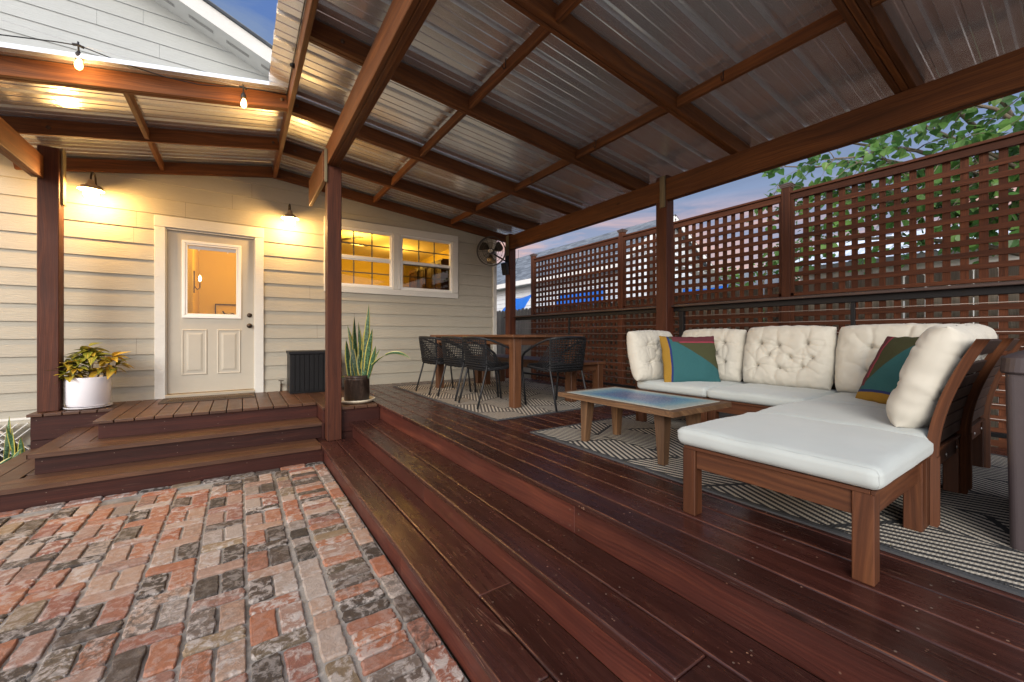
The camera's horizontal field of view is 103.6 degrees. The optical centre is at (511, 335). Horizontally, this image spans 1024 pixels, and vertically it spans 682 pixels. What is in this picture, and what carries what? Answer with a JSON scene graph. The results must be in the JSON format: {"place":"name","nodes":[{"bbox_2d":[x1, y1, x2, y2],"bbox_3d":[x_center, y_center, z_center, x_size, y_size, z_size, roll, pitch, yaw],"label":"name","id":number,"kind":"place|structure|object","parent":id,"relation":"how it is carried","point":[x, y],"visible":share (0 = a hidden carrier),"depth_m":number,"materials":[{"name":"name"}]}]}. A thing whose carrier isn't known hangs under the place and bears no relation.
{"place":"outdoors","nodes":[
{"label":"outdoors","id":0,"kind":"place"},
{"bbox_2d":[0,439,622,681],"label":"ground","id":1,"kind":"structure","parent":0,"point":[436,631],"depth_m":2.08,"materials":[{"name":"soil"}]},
{"bbox_2d":[0,417,24,464],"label":"snake plant","id":2,"kind":"object","parent":1,"relation":"on","point":[10,443],"visible":0.65,"depth_m":3.89,"materials":[{"name":"green plant"}]},
{"bbox_2d":[0,404,379,512],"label":"front step risers","id":3,"kind":"object","parent":1,"relation":"on","point":[44,430],"visible":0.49,"depth_m":3.80,"materials":[{"name":"brown wood"}]},
{"bbox_2d":[0,417,321,494],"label":"front step treads","id":4,"kind":"object","parent":3,"relation":"on","point":[17,474],"visible":0.84,"depth_m":3.56,"materials":[{"name":"brown wood"}]},
{"bbox_2d":[26,387,376,423],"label":"wooden porch landing","id":5,"kind":"structure","parent":3,"relation":"on","point":[124,411],"depth_m":4.37,"materials":[{"name":"brown wood"}]},
{"bbox_2d":[62,375,112,409],"bbox_3d":[-4.536,0.604,4.313,0.380,0.328,0.380,0,0,-34],"label":"white pot","id":6,"kind":"object","parent":5,"relation":"on","point":[87,393],"visible":0.91,"depth_m":4.19,"materials":[{"name":"ceramic"}]},
{"bbox_2d":[55,343,132,381],"bbox_3d":[-4.497,0.300,4.327,0.640,0.445,0.475,0,0,-34],"label":"croton plant","id":7,"kind":"object","parent":6,"relation":"in","point":[75,368],"visible":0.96,"depth_m":4.28,"materials":[{"name":"green plant"}]},
{"bbox_2d":[158,393,254,403],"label":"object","id":8,"kind":"object","parent":5,"relation":"on","point":[202,398],"depth_m":4.87,"materials":[{"name":"brown wood"}]},
{"bbox_2d":[286,350,324,393],"bbox_3d":[-2.780,0.490,5.601,0.602,0.560,0.412,0,0,-34],"label":"deck box","id":9,"kind":"object","parent":5,"relation":"on","point":[305,371],"visible":0.73,"depth_m":5.40,"materials":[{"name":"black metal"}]},
{"bbox_2d":[342,375,374,403],"bbox_3d":[-1.800,0.612,4.675,0.404,0.311,0.404,0,0,-34],"label":"brown pot","id":10,"kind":"object","parent":5,"relation":"on","point":[356,389],"visible":0.92,"depth_m":4.56,"materials":[{"name":"metal"}]},
{"bbox_2d":[342,306,408,377],"bbox_3d":[-1.579,0.075,4.684,0.821,0.880,0.141,0,0,3],"label":"snake plant","id":11,"kind":"object","parent":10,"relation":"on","point":[360,360],"visible":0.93,"depth_m":4.66,"materials":[{"name":"green plant"}]},
{"bbox_2d":[0,461,468,681],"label":"patio paving","id":12,"kind":"structure","parent":1,"relation":"on","point":[340,553],"depth_m":2.00,"materials":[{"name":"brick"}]},
{"bbox_2d":[0,0,496,457],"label":"house","id":13,"kind":"structure","parent":1,"relation":"on","point":[139,249],"depth_m":5.24,"materials":[{"name":"beige wood"}]},
{"bbox_2d":[0,422,29,456],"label":"lattice skirting","id":14,"kind":"object","parent":13,"relation":"attached to","point":[3,441],"visible":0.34,"depth_m":4.18,"materials":[{"name":"white paint"}]},
{"bbox_2d":[76,172,104,194],"bbox_3d":[-4.610,-1.678,4.428,0.220,0.246,0.364,0,0,-34],"label":"wall lamp","id":15,"kind":"object","parent":13,"relation":"attached to","point":[90,186],"visible":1,"depth_m":4.37,"materials":[{"name":"brown metal"}]},
{"bbox_2d":[193,271,200,292],"bbox_3d":[-5.028,-0.855,6.438,0.100,0.350,0.060,0,0,-34],"label":"wall sconce","id":16,"kind":"object","parent":13,"relation":"attached to","point":[199,278],"depth_m":6.39,"materials":[{"name":"brown metal"}]},
{"bbox_2d":[167,230,253,393],"bbox_3d":[-3.856,-0.287,5.184,0.894,2.010,0.105,0,0,-34],"label":"door","id":17,"kind":"structure","parent":13,"relation":"in","point":[206,352],"depth_m":5.16,"materials":[{"name":"paint"}]},
{"bbox_2d":[215,304,235,314],"bbox_3d":[-5.297,-0.380,7.485,0.360,0.400,0.035,0,0,-34],"label":"framed picture","id":18,"kind":"object","parent":13,"relation":"attached to","point":[225,308],"visible":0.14,"depth_m":7.48,"materials":[{"name":"black metal"}]},
{"bbox_2d":[281,203,298,220],"bbox_3d":[-3.036,-1.678,5.495,0.220,0.246,0.364,0,0,-34],"label":"wall lamp","id":19,"kind":"object","parent":13,"relation":"attached to","point":[289,216],"visible":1,"depth_m":5.43,"materials":[{"name":"brown metal"}]},
{"bbox_2d":[342,236,366,246],"bbox_3d":[-3.184,-1.810,7.245,1.210,0.320,1.177,0,0,-34],"label":"interior ceiling fan","id":20,"kind":"object","parent":13,"relation":"hanging from","point":[351,238],"visible":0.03,"depth_m":7.06,"materials":[{"name":"brown metal"}]},
{"bbox_2d":[342,226,392,288],"bbox_3d":[-2.309,-1.192,6.242,0.918,0.896,0.076,0,0,-34],"label":"window","id":21,"kind":"structure","parent":13,"relation":"in","point":[371,259],"depth_m":6.32,"materials":[{"name":"white paint"}]},
{"bbox_2d":[401,235,452,292],"bbox_3d":[-1.445,-1.192,6.827,0.924,0.896,0.076,0,0,-34],"label":"window","id":22,"kind":"structure","parent":13,"relation":"in","point":[415,276],"depth_m":6.81,"materials":[{"name":"white paint"}]},
{"bbox_2d":[430,258,448,264],"bbox_3d":[-1.619,-0.370,8.827,0.675,2.280,1.830,0,0,-34],"label":"kitchen cabinet","id":23,"kind":"object","parent":13,"relation":"in","point":[442,261],"visible":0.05,"depth_m":7.94,"materials":[{"name":"brown wood"}]},
{"bbox_2d":[121,399,824,681],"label":"deck underside","id":24,"kind":"object","parent":1,"relation":"on","point":[602,550],"visible":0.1,"depth_m":1.65,"materials":[{"name":"black wood"}]},
{"bbox_2d":[370,376,1023,681],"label":"deck","id":25,"kind":"structure","parent":24,"relation":"on","point":[968,630],"depth_m":1.40,"materials":[{"name":"brown wood"}]},
{"bbox_2d":[36,383,953,679],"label":"deck screws","id":26,"kind":"object","parent":25,"relation":"attached to","point":[578,529],"visible":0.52,"depth_m":1.59,"materials":[{"name":"silver"}]},
{"bbox_2d":[393,378,606,420],"bbox_3d":[-0.096,0.763,5.408,2.094,0.009,2.924,0,0,-34],"label":"outdoor rug","id":27,"kind":"object","parent":25,"relation":"on","point":[539,401],"visible":0.64,"depth_m":4.85,"materials":[{"name":"grey fabric"}]},
{"bbox_2d":[415,336,470,394],"bbox_3d":[-0.947,0.386,5.483,0.598,0.757,0.599,0,0,-34],"label":"rope chair","id":28,"kind":"object","parent":27,"relation":"on","point":[434,359],"visible":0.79,"depth_m":5.25,"materials":[{"name":"black"}]},
{"bbox_2d":[437,336,498,400],"bbox_3d":[-0.560,0.386,5.020,0.598,0.757,0.599,0,0,-36],"label":"rope chair","id":29,"kind":"object","parent":27,"relation":"on","point":[453,360],"visible":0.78,"depth_m":4.82,"materials":[{"name":"black"}]},
{"bbox_2d":[458,336,526,408],"bbox_3d":[-0.235,0.386,4.504,0.598,0.757,0.599,0,0,-32],"label":"rope chair","id":30,"kind":"object","parent":27,"relation":"on","point":[486,365],"visible":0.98,"depth_m":4.28,"materials":[{"name":"black"}]},
{"bbox_2d":[430,335,583,407],"bbox_3d":[-0.186,0.377,5.283,0.988,0.769,2.165,0,0,-34],"label":"dining table","id":31,"kind":"object","parent":27,"relation":"on","point":[514,342],"visible":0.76,"depth_m":4.27,"materials":[{"name":"brown wood"}]},
{"bbox_2d":[474,354,605,401],"bbox_3d":[0.255,0.538,5.682,0.558,0.446,2.320,0,0,-34],"label":"bench","id":32,"kind":"object","parent":27,"relation":"on","point":[595,368],"visible":0.49,"depth_m":4.87,"materials":[{"name":"brown wood"}]},
{"bbox_2d":[521,336,586,411],"bbox_3d":[0.467,0.386,4.373,0.599,0.757,0.598,0,0,-35],"label":"rope chair","id":33,"kind":"object","parent":27,"relation":"on","point":[550,367],"visible":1,"depth_m":4.15,"materials":[{"name":"black"}]},
{"bbox_2d":[0,0,1023,440],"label":"patio cover","id":34,"kind":"object","parent":25,"relation":"on","point":[514,124],"visible":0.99,"depth_m":3.57,"materials":[{"name":"brown wood"}]},
{"bbox_2d":[0,0,305,107],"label":"string light","id":35,"kind":"object","parent":34,"relation":"hanging from","point":[78,64],"visible":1,"depth_m":3.16,"materials":[{"name":"black metal"}]},
{"bbox_2d":[476,236,518,274],"bbox_3d":[-0.211,-1.397,7.095,0.814,0.642,0.400,0,0,-34],"label":"wall fan","id":36,"kind":"object","parent":34,"relation":"attached to","point":[484,246],"depth_m":7.00,"materials":[{"name":"brown metal"}]},
{"bbox_2d":[503,280,1023,438],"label":"deck railing","id":37,"kind":"object","parent":25,"relation":"on","point":[994,288],"visible":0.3,"depth_m":3.51,"materials":[{"name":"brown wood"}]},
{"bbox_2d":[530,412,1023,596],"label":"outdoor rug","id":38,"kind":"object","parent":25,"relation":"on","point":[968,537],"visible":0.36,"depth_m":1.76,"materials":[{"name":"grey fabric"}]},
{"bbox_2d":[558,386,731,465],"bbox_3d":[0.870,0.591,2.787,0.622,0.340,0.971,0,0,-34],"label":"coffee table","id":39,"kind":"object","parent":38,"relation":"on","point":[664,408],"visible":0.94,"depth_m":2.58,"materials":[{"name":"brown wood"}]},
{"bbox_2d":[624,337,743,422],"bbox_3d":[1.593,0.387,3.607,0.823,0.748,0.793,0,0,-34],"label":"sofa section","id":40,"kind":"object","parent":38,"relation":"on","point":[641,416],"visible":0.07,"depth_m":3.54,"materials":[{"name":"brown wood"}]},
{"bbox_2d":[637,379,745,396],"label":"seat cushion","id":41,"kind":"object","parent":40,"relation":"on","point":[696,388],"visible":0.59,"depth_m":3.27,"materials":[{"name":"fabric"}]},
{"bbox_2d":[627,330,671,380],"bbox_3d":[1.282,0.177,3.649,0.603,0.462,0.168,0,-12,-34],"label":"back cushion","id":42,"kind":"object","parent":41,"relation":"on","point":[644,349],"visible":0.71,"depth_m":3.50,"materials":[{"name":"fabric"}]},
{"bbox_2d":[659,336,720,381],"bbox_3d":[1.512,0.204,3.432,0.470,0.423,0.133,0,-18,2],"label":"throw pillow","id":43,"kind":"object","parent":41,"relation":"on","point":[685,359],"visible":0.94,"depth_m":3.38,"materials":[{"name":"teal fabric"}]},
{"bbox_2d":[682,328,746,381],"bbox_3d":[1.796,0.171,3.637,0.184,0.475,0.603,16,-9,-33],"label":"back cushion","id":44,"kind":"object","parent":41,"relation":"on","point":[729,345],"visible":0.55,"depth_m":3.43,"materials":[{"name":"fabric"}]},
{"bbox_2d":[708,377,835,420],"bbox_3d":[1.998,0.387,3.010,0.823,0.748,0.638,0,0,-34],"label":"sofa section","id":45,"kind":"object","parent":38,"relation":"on","point":[738,408],"visible":0.07,"depth_m":2.88,"materials":[{"name":"brown wood"}]},
{"bbox_2d":[707,383,838,406],"bbox_3d":[1.927,0.428,2.967,0.698,0.096,0.649,0,0,-34],"label":"seat cushion","id":46,"kind":"object","parent":45,"relation":"on","point":[763,394],"visible":0.72,"depth_m":2.81,"materials":[{"name":"fabric"}]},
{"bbox_2d":[743,325,837,389],"bbox_3d":[2.128,0.165,3.117,0.198,0.491,0.624,16,-9,-33],"label":"back cushion","id":47,"kind":"object","parent":46,"relation":"on","point":[801,356],"visible":0.94,"depth_m":3.01,"materials":[{"name":"fabric"}]},
{"bbox_2d":[926,338,1011,527],"bbox_3d":[1.780,0.387,1.978,0.691,0.748,0.794,0,0,-34],"label":"sofa section","id":48,"kind":"object","parent":38,"relation":"on","point":[951,413],"visible":0.58,"depth_m":1.76,"materials":[{"name":"brown wood"}]},
{"bbox_2d":[758,400,928,438],"bbox_3d":[1.732,0.428,2.054,0.700,0.096,0.663,0,0,-34],"label":"seat cushion","id":49,"kind":"object","parent":48,"relation":"on","point":[852,414],"visible":0.38,"depth_m":1.99,"materials":[{"name":"fabric"}]},
{"bbox_2d":[886,324,986,427],"bbox_3d":[1.907,0.178,1.804,0.607,0.474,0.171,0,19,-34],"label":"back cushion","id":50,"kind":"object","parent":49,"relation":"on","point":[934,357],"visible":0.73,"depth_m":1.64,"materials":[{"name":"fabric"}]},
{"bbox_2d":[954,338,1023,489],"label":"sofa section","id":51,"kind":"object","parent":38,"relation":"on","point":[979,439],"visible":0.23,"depth_m":2.27,"materials":[{"name":"brown wood"}]},
{"bbox_2d":[809,392,885,408],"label":"seat cushion","id":52,"kind":"object","parent":51,"relation":"on","point":[844,397],"visible":0.2,"depth_m":2.43,"materials":[{"name":"fabric"}]},
{"bbox_2d":[855,336,918,403],"bbox_3d":[2.203,0.203,2.268,0.134,0.441,0.444,26,2,3],"label":"throw pillow","id":53,"kind":"object","parent":52,"relation":"on","point":[880,381],"visible":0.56,"depth_m":2.31,"materials":[{"name":"teal fabric"}]},
{"bbox_2d":[835,323,939,392],"bbox_3d":[2.477,0.164,2.601,0.198,0.490,0.624,16,-9,-33],"label":"back cushion","id":54,"kind":"object","parent":52,"relation":"on","point":[858,347],"visible":0.4,"depth_m":2.68,"materials":[{"name":"fabric"}]},
{"bbox_2d":[964,323,997,358],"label":"back cushion","id":55,"kind":"object","parent":52,"relation":"on","point":[989,332],"visible":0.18,"depth_m":2.03,"materials":[{"name":"fabric"}]},
{"bbox_2d":[1000,350,1023,551],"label":"storage bin","id":56,"kind":"object","parent":38,"relation":"on","point":[1012,366],"visible":1,"depth_m":1.43,"materials":[{"name":"plastic"}]},
{"bbox_2d":[683,445,927,586],"bbox_3d":[1.186,0.622,1.667,0.638,0.294,0.644,0,0,-34],"label":"sofa footstool","id":57,"kind":"object","parent":25,"relation":"on","point":[864,506],"visible":0.5,"depth_m":1.42,"materials":[{"name":"brown wood"}]},
{"bbox_2d":[677,412,933,489],"bbox_3d":[1.181,0.429,1.664,0.669,0.094,0.688,0,0,-34],"label":"seat cushion","id":58,"kind":"object","parent":57,"relation":"on","point":[868,458],"visible":1,"depth_m":1.48,"materials":[{"name":"fabric"}]},
{"bbox_2d":[501,295,530,311],"bbox_3d":[-0.070,-0.789,13.560,0.734,1.122,1.682,0,0,-34],"label":"tarp","id":59,"kind":"object","parent":1,"relation":"on","point":[521,303],"visible":0.25,"depth_m":13.25,"materials":[{"name":"blue plastic"}]},
{"bbox_2d":[557,287,602,303],"bbox_3d":[1.709,-0.739,12.047,0.421,1.222,2.554,0,0,-34],"label":"tarp","id":60,"kind":"object","parent":1,"relation":"on","point":[580,295],"visible":0.08,"depth_m":11.73,"materials":[{"name":"blue plastic"}]},
{"bbox_2d":[497,214,714,310],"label":"neighbour house","id":61,"kind":"structure","parent":1,"relation":"on","point":[523,276],"depth_m":13.72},
{"bbox_2d":[324,407,918,681],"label":"side step risers","id":62,"kind":"object","parent":1,"relation":"on","point":[819,654],"visible":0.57,"depth_m":1.56,"materials":[{"name":"brown wood"}]},
{"bbox_2d":[319,419,822,681],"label":"side step treads","id":63,"kind":"object","parent":62,"relation":"on","point":[659,630],"visible":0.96,"depth_m":1.62,"materials":[{"name":"brown wood"}]},
{"bbox_2d":[645,250,778,309],"bbox_3d":[4.347,-0.395,9.289,1.700,3.350,2.700,0,0,-34],"label":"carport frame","id":64,"kind":"object","parent":1,"relation":"on","point":[775,280],"visible":0.13,"depth_m":9.37,"materials":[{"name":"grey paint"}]},
{"bbox_2d":[683,285,727,291],"bbox_3d":[4.182,-0.659,8.904,0.329,0.862,1.058,0,0,-34],"label":"tarp","id":65,"kind":"object","parent":64,"relation":"attached to","point":[704,289],"visible":0.05,"depth_m":8.99,"materials":[{"name":"blue plastic"}]},
{"bbox_2d":[719,260,777,326],"bbox_3d":[4.182,-0.051,7.195,1.261,2.670,1.572,0,0,15],"label":"tree","id":66,"kind":"object","parent":1,"relation":"on","point":[738,276],"visible":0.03,"depth_m":7.08,"materials":[{"name":"green plant"}]},
{"bbox_2d":[530,130,1023,448],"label":"lattice fence","id":67,"kind":"object","parent":1,"relation":"on","point":[787,197],"visible":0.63,"depth_m":4.38,"materials":[{"name":"brown wood"}]},
{"bbox_2d":[757,228,923,280],"bbox_3d":[8.588,-0.927,11.153,3.901,4.421,3.951,0,0,6],"label":"tree","id":68,"kind":"object","parent":1,"relation":"on","point":[799,250],"depth_m":10.76,"materials":[{"name":"green plant"}]},
{"bbox_2d":[746,92,1023,275],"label":"tree","id":69,"kind":"object","parent":1,"relation":"on","point":[1003,110],"visible":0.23,"depth_m":4.90,"materials":[{"name":"green plant"}]},
{"bbox_2d":[795,225,1018,323],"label":"neighbour shed","id":70,"kind":"structure","parent":1,"relation":"on","point":[954,262],"depth_m":6.89,"materials":[{"name":"white paint"}]},
{"bbox_2d":[210,0,1023,292],"label":"sky","id":71,"kind":"structure","parent":0,"point":[259,16],"materials":[{"name":"blue"}]},
{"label":"concrete yard","id":72,"kind":"structure","parent":0,"visible":0},
{"bbox_2d":[497,266,1022,446],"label":"picket fence","id":73,"kind":"object","parent":72,"relation":"on","point":[1012,271],"visible":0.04,"depth_m":4.81,"materials":[{"name":"wood"}]}
]}

